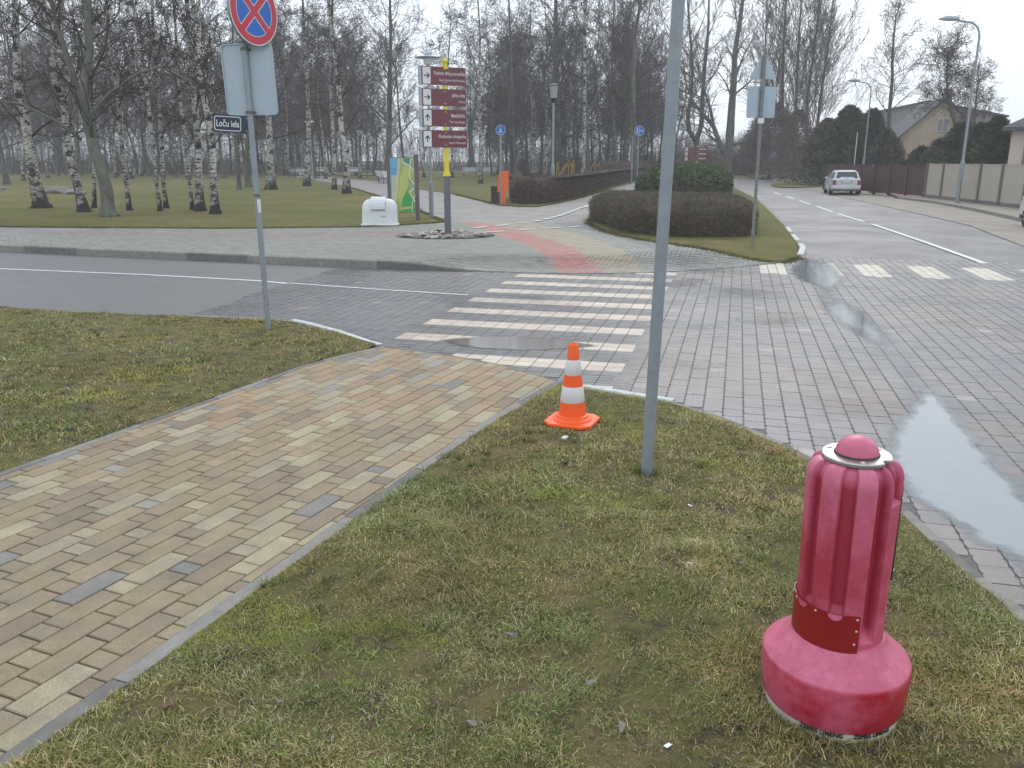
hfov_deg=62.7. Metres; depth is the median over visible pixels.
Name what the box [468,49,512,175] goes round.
bare tree
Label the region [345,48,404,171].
bare tree
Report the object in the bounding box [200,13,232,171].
bare tree
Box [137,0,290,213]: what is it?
birch tree
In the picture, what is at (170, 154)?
birch tree
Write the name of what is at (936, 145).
garden conifer
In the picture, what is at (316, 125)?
bare tree
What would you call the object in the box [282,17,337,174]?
bare tree
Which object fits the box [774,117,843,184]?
garden conifer
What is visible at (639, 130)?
blue disc sign
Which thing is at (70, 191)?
boulder
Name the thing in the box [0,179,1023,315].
road
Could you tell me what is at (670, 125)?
steel pole
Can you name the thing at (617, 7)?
bare tree
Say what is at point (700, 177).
hedge
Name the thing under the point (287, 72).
bare tree
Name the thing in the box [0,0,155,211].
birch tree
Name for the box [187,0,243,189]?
bare tree
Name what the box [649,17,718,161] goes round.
bare tree
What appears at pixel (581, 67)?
birch tree
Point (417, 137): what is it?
birch tree
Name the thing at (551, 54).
bare tree
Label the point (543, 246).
pavement
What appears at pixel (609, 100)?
birch tree
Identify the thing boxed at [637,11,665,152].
bare tree
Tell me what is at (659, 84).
bare tree
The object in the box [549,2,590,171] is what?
bare tree
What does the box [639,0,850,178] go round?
bare tree
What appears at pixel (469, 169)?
park bench
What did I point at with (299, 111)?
bare tree
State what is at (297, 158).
bare tree
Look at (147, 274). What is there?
road marking
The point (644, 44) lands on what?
birch tree
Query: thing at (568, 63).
bare tree
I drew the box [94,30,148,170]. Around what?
bare tree
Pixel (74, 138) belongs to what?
birch tree
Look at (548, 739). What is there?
dead leaf
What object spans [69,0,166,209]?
birch tree
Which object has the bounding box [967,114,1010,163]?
garden conifer
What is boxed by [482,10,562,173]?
bare tree
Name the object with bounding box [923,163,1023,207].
beige fence
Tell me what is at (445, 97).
finger post
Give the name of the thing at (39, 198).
birch tree
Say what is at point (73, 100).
birch tree
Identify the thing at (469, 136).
bare tree
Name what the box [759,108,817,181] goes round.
garden conifer
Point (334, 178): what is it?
birch tree
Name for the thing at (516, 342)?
puddle
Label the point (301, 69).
bare tree
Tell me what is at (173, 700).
dead leaf
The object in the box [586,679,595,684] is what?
dead leaf
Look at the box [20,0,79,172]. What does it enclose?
bare tree
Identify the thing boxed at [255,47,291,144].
birch tree
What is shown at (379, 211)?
grit bin
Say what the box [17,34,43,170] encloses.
birch tree
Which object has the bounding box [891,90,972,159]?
house
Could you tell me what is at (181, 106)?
birch tree
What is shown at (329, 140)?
bare tree
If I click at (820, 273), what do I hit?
puddle
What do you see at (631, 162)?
sign post
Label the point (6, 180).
bare tree
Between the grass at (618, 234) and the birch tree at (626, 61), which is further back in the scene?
the birch tree at (626, 61)
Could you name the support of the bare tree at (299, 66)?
on the lawn at (462, 183)
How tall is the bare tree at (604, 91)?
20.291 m
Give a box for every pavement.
[0,171,805,273]
[815,180,1021,221]
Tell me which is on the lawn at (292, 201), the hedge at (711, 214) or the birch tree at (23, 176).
the birch tree at (23, 176)
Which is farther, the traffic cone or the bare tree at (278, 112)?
the bare tree at (278, 112)
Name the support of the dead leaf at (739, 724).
on the lawn at (390, 669)
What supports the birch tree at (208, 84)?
on the lawn at (292, 201)
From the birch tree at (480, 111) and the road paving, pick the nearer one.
the road paving
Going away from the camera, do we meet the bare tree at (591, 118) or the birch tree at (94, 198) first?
the birch tree at (94, 198)
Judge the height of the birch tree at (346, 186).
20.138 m
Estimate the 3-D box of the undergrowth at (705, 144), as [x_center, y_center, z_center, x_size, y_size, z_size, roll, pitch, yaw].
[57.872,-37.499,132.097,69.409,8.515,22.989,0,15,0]
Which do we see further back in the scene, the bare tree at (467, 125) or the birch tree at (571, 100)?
the bare tree at (467, 125)
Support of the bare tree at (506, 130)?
on the lawn at (462, 183)
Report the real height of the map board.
2.282 m
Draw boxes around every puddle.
[443,336,591,349]
[794,260,841,288]
[828,301,883,341]
[890,389,1023,558]
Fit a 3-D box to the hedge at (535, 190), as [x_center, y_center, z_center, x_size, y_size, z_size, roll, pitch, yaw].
[8.109,-16.533,67.052,3.517,1.587,63.778,4,15,14]
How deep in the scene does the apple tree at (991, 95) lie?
61.88 m
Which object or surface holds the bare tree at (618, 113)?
on the lawn at (462, 183)
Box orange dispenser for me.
[497,171,508,204]
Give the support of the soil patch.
on the lawn at (390, 669)
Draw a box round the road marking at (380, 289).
[292,283,467,294]
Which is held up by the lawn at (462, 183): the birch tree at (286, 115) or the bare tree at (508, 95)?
the bare tree at (508, 95)
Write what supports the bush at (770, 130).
on the verge at (765, 176)
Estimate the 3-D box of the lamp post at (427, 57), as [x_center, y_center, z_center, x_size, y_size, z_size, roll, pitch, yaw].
[-2.740,-8.136,27.968,0.820,5.531,0.820,0,15,0]
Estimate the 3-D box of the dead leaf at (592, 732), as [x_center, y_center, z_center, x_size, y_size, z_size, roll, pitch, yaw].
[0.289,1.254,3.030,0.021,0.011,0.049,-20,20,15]
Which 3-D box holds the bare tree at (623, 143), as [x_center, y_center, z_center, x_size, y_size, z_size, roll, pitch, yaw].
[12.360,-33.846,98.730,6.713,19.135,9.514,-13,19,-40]
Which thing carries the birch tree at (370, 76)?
on the lawn at (462, 183)
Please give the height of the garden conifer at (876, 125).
6.147 m
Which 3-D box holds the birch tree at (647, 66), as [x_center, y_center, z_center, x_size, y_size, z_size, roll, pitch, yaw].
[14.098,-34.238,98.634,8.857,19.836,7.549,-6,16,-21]
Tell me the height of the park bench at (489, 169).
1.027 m
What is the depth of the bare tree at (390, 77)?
76.39 m
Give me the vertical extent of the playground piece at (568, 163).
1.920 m
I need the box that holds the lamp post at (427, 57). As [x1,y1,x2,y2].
[415,51,439,217]
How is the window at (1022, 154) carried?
in the house at (1015, 129)
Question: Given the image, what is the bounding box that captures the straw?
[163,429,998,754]
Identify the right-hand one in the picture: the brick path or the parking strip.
the parking strip
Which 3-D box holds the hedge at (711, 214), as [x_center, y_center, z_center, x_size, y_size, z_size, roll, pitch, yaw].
[5.027,-5.329,25.722,5.129,1.087,10.358,0,15,0]
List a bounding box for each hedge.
[508,166,646,203]
[587,189,760,236]
[598,160,658,170]
[633,163,734,193]
[677,149,725,166]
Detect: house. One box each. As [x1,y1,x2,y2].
[842,100,1008,144]
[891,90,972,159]
[1002,118,1023,164]
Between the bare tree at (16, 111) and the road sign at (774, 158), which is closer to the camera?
the road sign at (774, 158)
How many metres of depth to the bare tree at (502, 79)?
129.72 m
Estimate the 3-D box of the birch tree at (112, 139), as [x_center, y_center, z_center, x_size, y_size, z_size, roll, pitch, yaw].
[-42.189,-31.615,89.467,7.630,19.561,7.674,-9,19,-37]
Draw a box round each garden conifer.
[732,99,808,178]
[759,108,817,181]
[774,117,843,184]
[802,104,870,184]
[838,107,887,164]
[862,128,906,165]
[901,144,929,164]
[916,136,943,164]
[925,121,971,164]
[953,121,989,163]
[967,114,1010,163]
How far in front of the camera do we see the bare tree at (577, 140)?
95.08 m
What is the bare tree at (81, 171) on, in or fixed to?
on the lawn at (292, 201)
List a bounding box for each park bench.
[291,169,303,176]
[375,171,386,182]
[462,167,477,170]
[482,167,496,175]
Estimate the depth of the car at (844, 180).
50.56 m
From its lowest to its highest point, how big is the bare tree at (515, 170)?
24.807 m
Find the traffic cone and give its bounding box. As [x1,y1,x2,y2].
[544,343,599,430]
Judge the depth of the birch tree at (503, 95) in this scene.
104.16 m
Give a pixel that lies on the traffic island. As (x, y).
(792, 185)
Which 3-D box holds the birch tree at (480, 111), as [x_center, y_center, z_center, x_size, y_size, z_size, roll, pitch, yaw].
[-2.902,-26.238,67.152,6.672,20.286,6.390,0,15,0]
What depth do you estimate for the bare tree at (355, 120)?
157.95 m
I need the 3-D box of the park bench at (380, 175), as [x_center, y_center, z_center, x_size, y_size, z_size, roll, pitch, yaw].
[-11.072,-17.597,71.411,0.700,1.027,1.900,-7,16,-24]
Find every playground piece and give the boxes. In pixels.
[559,161,574,175]
[590,161,599,170]
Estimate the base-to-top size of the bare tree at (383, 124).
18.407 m
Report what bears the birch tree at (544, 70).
on the lawn at (462, 183)
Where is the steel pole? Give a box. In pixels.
[641,0,684,474]
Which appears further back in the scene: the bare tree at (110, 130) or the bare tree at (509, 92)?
the bare tree at (110, 130)
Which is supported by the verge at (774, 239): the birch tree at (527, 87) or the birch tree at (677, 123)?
the birch tree at (677, 123)
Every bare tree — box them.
[0,0,337,216]
[0,1,81,184]
[0,37,46,171]
[0,45,38,170]
[0,90,20,174]
[4,36,60,156]
[5,7,80,152]
[18,1,62,162]
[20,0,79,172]
[22,17,80,175]
[29,52,88,174]
[42,4,121,149]
[52,1,98,174]
[80,62,117,154]
[80,63,136,169]
[83,4,132,175]
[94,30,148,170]
[101,4,164,175]
[111,52,150,174]
[129,18,193,174]
[139,35,209,176]
[147,47,199,174]
[164,21,205,152]
[171,0,224,153]
[179,0,227,177]
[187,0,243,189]
[190,0,287,186]
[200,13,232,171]
[204,20,265,162]
[204,76,259,158]
[212,37,294,152]
[234,118,281,173]
[244,33,314,174]
[253,115,293,155]
[272,29,338,157]
[272,56,328,174]
[273,0,315,167]
[275,31,305,166]
[276,0,368,178]
[276,44,319,158]
[280,2,329,171]
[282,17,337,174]
[290,0,346,171]
[296,57,337,171]
[303,24,357,171]
[319,0,462,181]
[326,20,385,161]
[327,26,380,167]
[332,38,378,154]
[333,8,381,174]
[333,17,414,174]
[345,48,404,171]
[376,14,419,156]
[438,0,508,172]
[450,26,495,171]
[455,68,478,165]
[463,0,586,175]
[466,23,541,170]
[467,9,529,170]
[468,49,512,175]
[472,7,550,173]
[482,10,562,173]
[482,14,526,172]
[489,56,527,170]
[491,0,603,175]
[521,17,569,175]
[531,0,656,172]
[537,24,559,151]
[540,76,579,157]
[543,19,587,151]
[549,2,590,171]
[555,10,604,173]
[571,23,630,159]
[571,51,610,171]
[579,0,709,182]
[580,0,691,164]
[588,0,642,160]
[590,9,649,160]
[590,23,664,160]
[597,27,663,156]
[616,24,686,161]
[619,39,684,148]
[626,34,704,159]
[636,34,681,160]
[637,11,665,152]
[638,32,668,161]
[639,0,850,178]
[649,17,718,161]
[658,0,751,146]
[845,0,937,128]
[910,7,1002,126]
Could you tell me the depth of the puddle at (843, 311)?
11.08 m
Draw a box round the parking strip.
[772,178,1023,245]
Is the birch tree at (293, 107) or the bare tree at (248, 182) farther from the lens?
the birch tree at (293, 107)
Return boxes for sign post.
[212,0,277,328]
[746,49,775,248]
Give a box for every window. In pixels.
[936,118,948,132]
[1020,144,1023,164]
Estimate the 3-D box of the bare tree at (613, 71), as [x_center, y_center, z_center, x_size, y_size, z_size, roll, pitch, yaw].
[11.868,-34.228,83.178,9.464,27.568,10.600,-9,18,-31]
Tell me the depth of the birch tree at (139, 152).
98.75 m
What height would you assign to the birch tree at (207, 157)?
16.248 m
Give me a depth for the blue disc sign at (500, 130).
36.14 m
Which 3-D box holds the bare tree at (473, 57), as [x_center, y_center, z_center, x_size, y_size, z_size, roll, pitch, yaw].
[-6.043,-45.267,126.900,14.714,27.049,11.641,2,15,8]
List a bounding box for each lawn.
[0,171,441,227]
[0,307,374,471]
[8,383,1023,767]
[171,169,632,205]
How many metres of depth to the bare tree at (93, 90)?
132.31 m
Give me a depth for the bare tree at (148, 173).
101.17 m
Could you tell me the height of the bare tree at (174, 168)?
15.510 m
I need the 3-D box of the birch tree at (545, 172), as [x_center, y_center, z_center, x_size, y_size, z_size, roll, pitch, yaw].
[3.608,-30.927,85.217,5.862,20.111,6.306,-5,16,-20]
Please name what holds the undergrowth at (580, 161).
on the lawn at (462, 183)
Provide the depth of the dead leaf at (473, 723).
3.08 m
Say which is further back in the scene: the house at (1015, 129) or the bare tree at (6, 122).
the bare tree at (6, 122)
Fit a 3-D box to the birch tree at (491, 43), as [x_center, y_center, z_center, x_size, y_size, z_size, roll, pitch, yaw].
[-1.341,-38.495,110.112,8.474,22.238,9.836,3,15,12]
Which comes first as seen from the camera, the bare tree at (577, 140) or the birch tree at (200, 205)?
the birch tree at (200, 205)
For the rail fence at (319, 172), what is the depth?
92.00 m
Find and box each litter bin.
[381,171,386,182]
[491,186,498,202]
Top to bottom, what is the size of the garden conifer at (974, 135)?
4.582 m
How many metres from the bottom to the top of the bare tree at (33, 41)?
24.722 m
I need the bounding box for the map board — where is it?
[386,154,419,224]
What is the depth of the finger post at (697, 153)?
79.07 m
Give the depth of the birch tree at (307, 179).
61.90 m
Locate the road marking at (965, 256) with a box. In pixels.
[871,224,985,262]
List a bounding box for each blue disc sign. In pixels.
[496,125,504,204]
[635,126,643,175]
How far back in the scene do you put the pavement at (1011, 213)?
36.08 m
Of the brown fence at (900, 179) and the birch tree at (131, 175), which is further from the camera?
the birch tree at (131, 175)
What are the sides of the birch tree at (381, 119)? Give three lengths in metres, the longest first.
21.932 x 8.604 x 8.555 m
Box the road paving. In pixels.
[41,256,1023,626]
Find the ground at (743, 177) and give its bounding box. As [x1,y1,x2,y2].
[7,162,788,445]
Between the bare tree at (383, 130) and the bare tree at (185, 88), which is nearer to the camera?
the bare tree at (185, 88)
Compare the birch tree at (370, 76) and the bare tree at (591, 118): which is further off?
the birch tree at (370, 76)
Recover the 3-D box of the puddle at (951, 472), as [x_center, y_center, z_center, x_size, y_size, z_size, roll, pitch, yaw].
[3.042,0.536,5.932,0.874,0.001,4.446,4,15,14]
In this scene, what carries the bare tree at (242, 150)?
on the lawn at (292, 201)
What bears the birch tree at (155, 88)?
on the lawn at (292, 201)
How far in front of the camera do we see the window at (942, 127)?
73.75 m
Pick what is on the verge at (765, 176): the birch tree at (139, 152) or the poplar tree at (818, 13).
the poplar tree at (818, 13)
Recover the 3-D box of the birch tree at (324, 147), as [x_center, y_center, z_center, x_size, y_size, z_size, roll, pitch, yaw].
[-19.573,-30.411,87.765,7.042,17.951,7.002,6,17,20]
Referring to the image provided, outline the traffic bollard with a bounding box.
[762,434,911,743]
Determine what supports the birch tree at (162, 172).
on the lawn at (292, 201)
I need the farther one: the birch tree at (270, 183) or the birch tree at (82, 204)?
the birch tree at (270, 183)
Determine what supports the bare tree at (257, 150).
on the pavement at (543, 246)
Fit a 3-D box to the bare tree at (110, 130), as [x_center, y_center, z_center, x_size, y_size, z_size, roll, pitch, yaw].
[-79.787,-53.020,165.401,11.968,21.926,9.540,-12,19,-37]
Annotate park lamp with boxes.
[305,121,313,180]
[549,83,557,175]
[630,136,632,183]
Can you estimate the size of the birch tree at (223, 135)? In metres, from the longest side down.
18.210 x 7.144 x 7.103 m
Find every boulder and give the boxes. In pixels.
[45,186,70,193]
[63,189,86,193]
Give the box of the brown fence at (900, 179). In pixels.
[822,164,926,196]
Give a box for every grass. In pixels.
[0,187,809,263]
[330,381,923,535]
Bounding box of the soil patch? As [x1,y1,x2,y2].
[744,673,947,753]
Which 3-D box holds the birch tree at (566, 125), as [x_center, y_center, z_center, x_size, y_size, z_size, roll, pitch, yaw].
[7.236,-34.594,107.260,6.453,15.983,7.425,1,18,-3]
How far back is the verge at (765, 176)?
104.85 m
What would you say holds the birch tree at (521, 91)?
on the lawn at (462, 183)
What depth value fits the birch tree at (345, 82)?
127.53 m
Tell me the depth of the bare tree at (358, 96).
160.95 m
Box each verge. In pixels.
[592,187,800,261]
[749,172,803,178]
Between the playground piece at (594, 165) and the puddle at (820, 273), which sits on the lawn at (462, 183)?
the playground piece at (594, 165)
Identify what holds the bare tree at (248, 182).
on the lawn at (292, 201)
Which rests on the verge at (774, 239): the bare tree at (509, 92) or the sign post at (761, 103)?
the sign post at (761, 103)
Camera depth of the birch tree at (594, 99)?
100.06 m
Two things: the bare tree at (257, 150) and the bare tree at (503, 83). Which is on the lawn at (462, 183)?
the bare tree at (503, 83)
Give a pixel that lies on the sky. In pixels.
(1001, 24)
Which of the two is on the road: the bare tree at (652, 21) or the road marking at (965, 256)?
the road marking at (965, 256)
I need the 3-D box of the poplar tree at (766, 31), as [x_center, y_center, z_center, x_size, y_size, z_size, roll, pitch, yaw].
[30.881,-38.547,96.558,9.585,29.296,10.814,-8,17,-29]
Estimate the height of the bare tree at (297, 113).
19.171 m
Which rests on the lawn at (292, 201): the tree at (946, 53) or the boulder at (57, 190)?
the boulder at (57, 190)
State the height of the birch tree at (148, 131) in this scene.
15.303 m
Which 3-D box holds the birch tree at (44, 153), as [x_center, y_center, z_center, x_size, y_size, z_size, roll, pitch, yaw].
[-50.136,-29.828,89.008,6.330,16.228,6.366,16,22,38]
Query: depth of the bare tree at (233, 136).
127.69 m
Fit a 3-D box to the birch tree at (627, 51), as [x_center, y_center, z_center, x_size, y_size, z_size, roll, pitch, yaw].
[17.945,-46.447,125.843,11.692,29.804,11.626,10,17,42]
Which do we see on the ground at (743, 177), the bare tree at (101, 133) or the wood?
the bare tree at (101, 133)
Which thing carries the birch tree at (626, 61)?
on the lawn at (462, 183)
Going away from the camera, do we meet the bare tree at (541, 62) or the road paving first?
the road paving
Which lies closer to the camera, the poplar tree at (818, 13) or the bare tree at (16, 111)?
the poplar tree at (818, 13)
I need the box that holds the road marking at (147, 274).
[0,268,286,283]
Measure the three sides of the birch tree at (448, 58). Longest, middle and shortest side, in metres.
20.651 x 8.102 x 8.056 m
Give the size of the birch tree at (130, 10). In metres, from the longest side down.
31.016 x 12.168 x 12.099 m
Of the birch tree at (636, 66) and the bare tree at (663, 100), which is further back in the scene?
the bare tree at (663, 100)
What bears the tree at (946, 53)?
on the ground at (743, 177)
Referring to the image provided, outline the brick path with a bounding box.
[0,346,561,766]
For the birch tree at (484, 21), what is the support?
on the lawn at (462, 183)
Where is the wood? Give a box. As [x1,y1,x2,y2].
[0,123,802,170]
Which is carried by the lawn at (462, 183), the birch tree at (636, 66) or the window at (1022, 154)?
the birch tree at (636, 66)
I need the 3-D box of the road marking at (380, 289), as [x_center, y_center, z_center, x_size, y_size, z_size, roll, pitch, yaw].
[-2.272,-1.566,13.810,3.423,0.001,0.098,6,16,22]
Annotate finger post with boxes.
[418,58,466,233]
[685,146,707,162]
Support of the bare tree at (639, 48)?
on the lawn at (462, 183)
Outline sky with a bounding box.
[0,0,1023,161]
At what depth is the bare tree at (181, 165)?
109.60 m
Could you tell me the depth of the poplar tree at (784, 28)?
96.20 m
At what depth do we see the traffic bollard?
2.95 m
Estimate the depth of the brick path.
5.15 m
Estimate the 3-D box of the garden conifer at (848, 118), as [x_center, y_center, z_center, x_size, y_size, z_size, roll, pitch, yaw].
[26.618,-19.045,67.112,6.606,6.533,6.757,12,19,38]
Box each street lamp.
[848,79,871,164]
[938,15,979,202]
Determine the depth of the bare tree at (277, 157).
100.96 m
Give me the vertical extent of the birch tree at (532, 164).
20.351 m
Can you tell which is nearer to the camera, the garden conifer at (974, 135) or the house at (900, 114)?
the garden conifer at (974, 135)
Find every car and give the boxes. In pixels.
[824,169,860,194]
[1019,196,1023,226]
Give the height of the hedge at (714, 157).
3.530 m
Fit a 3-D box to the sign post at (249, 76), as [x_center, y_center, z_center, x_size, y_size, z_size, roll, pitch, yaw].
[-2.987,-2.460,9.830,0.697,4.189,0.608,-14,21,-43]
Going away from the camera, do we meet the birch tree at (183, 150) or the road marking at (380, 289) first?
the road marking at (380, 289)
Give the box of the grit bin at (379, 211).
[361,197,399,225]
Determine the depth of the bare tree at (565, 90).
104.49 m
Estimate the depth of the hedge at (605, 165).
85.26 m
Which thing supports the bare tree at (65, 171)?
on the lawn at (292, 201)
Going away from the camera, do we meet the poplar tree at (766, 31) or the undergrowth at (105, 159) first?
the poplar tree at (766, 31)
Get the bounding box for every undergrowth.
[0,143,317,173]
[502,142,799,177]
[674,128,802,173]
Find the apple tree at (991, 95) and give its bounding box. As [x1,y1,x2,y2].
[945,45,1007,126]
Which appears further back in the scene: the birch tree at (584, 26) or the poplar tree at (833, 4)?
the poplar tree at (833, 4)
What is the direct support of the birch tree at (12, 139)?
on the lawn at (292, 201)
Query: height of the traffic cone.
0.650 m
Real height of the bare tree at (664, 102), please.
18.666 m
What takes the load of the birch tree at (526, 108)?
on the lawn at (462, 183)
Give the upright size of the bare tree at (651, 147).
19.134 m
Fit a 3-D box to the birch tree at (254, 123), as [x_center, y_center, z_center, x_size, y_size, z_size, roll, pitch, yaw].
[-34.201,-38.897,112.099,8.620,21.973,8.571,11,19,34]
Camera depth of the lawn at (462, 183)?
73.22 m
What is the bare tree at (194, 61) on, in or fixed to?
on the lawn at (292, 201)
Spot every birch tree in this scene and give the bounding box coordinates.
[0,0,61,180]
[0,0,81,208]
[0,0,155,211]
[0,11,42,147]
[0,55,22,173]
[1,35,50,148]
[6,26,62,177]
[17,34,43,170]
[21,0,155,207]
[25,5,101,169]
[39,0,134,154]
[61,0,169,178]
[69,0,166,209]
[81,0,150,177]
[93,0,173,153]
[93,0,217,207]
[98,0,206,210]
[109,0,170,175]
[117,0,221,209]
[123,5,188,174]
[127,0,240,210]
[131,64,168,171]
[136,23,192,174]
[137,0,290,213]
[141,0,217,178]
[162,38,201,152]
[178,8,229,145]
[178,55,233,174]
[214,74,255,171]
[221,32,264,167]
[223,20,284,151]
[227,1,330,189]
[253,13,312,176]
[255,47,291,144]
[256,0,329,174]
[272,0,360,185]
[273,16,301,171]
[283,0,387,193]
[290,1,348,178]
[301,0,369,189]
[312,0,368,171]
[321,18,377,143]
[335,26,385,179]
[337,16,398,169]
[364,66,407,160]
[397,26,456,176]
[415,0,494,177]
[437,0,514,183]
[451,1,507,171]
[467,0,530,174]
[474,17,539,162]
[485,45,532,157]
[495,16,552,169]
[498,15,550,171]
[507,0,552,177]
[513,0,664,172]
[513,1,569,154]
[523,0,582,177]
[539,13,601,172]
[548,52,588,173]
[563,0,630,160]
[568,8,605,145]
[594,5,665,160]
[599,0,652,160]
[599,57,629,147]
[611,21,657,148]
[614,10,646,147]
[618,0,670,159]
[651,58,696,161]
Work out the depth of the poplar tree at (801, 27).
96.13 m
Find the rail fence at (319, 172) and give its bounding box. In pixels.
[224,161,383,177]
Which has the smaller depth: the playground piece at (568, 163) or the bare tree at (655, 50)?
the playground piece at (568, 163)
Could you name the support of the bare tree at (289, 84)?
on the lawn at (462, 183)
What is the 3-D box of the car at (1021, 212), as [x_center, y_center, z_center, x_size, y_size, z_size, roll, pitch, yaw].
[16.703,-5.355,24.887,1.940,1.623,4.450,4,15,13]
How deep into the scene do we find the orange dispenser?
36.52 m
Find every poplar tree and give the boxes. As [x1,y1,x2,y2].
[731,0,825,178]
[736,0,833,176]
[766,0,852,176]
[774,0,862,133]
[778,0,883,124]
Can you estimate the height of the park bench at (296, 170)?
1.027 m
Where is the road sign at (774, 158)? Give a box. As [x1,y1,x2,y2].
[770,150,777,177]
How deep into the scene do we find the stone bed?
21.54 m
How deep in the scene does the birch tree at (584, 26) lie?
47.65 m
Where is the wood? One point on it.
(441, 163)
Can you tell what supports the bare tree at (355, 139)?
on the lawn at (462, 183)
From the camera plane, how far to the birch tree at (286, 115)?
98.62 m
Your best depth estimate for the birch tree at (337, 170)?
132.56 m
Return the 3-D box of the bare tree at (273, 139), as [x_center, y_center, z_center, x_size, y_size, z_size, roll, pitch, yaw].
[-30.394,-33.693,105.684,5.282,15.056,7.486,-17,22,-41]
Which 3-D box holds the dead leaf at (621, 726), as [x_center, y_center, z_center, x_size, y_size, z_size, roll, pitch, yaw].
[0.401,1.244,3.057,0.026,0.015,0.064,-9,10,11]
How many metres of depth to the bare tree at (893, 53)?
64.06 m
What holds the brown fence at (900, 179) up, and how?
on the parking strip
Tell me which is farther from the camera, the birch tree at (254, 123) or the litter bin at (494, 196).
the birch tree at (254, 123)
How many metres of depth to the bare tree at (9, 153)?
110.76 m
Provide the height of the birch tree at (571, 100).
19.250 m
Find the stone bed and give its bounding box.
[396,229,494,238]
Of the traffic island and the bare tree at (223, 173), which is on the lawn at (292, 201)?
the bare tree at (223, 173)
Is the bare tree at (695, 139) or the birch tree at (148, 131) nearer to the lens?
the bare tree at (695, 139)
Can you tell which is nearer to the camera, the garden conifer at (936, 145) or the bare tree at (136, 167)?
the garden conifer at (936, 145)
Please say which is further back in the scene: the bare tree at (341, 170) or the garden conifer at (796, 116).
the bare tree at (341, 170)
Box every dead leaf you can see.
[161,698,175,707]
[410,723,422,732]
[465,720,476,725]
[545,736,557,747]
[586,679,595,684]
[589,726,594,737]
[619,721,625,731]
[733,723,747,728]
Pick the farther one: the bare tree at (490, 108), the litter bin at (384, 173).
the bare tree at (490, 108)
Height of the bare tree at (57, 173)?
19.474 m
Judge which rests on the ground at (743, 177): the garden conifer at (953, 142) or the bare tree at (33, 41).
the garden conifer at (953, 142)
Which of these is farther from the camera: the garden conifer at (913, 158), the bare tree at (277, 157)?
the bare tree at (277, 157)
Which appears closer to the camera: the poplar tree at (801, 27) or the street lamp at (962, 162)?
the street lamp at (962, 162)
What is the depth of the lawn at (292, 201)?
36.21 m
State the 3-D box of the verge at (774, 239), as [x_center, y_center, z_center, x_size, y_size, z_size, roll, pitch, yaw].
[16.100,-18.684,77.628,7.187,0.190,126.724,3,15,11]
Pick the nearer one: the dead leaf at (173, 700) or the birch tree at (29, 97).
the dead leaf at (173, 700)
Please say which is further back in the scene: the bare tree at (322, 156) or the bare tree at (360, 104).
the bare tree at (360, 104)
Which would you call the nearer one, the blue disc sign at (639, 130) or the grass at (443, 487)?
the grass at (443, 487)
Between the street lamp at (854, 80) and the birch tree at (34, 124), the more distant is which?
the birch tree at (34, 124)
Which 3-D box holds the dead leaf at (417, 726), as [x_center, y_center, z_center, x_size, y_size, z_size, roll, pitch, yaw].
[-0.345,1.248,3.051,0.050,0.011,0.022,-19,50,-37]
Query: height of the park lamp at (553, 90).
5.628 m
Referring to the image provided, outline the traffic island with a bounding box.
[772,183,819,186]
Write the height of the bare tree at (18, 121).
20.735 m
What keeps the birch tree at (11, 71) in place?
on the lawn at (292, 201)
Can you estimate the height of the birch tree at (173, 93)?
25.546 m
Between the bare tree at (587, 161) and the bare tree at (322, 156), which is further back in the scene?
the bare tree at (322, 156)
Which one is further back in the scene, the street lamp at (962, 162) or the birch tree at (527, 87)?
the birch tree at (527, 87)
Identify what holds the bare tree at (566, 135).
on the lawn at (462, 183)
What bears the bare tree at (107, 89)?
on the lawn at (292, 201)
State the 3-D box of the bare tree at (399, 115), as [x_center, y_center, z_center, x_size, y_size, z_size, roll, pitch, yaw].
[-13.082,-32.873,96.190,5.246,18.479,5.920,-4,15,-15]
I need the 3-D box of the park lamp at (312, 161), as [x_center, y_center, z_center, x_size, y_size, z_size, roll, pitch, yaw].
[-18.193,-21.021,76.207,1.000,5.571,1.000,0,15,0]
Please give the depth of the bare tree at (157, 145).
111.60 m
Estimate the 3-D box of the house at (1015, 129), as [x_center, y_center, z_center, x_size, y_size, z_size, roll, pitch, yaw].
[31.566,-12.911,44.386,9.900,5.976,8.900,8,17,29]
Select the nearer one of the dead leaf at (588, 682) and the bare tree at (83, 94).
the dead leaf at (588, 682)
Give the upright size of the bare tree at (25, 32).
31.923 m
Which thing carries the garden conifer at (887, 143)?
on the ground at (743, 177)
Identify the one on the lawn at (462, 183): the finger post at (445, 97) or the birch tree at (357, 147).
the birch tree at (357, 147)
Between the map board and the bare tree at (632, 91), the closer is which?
the map board

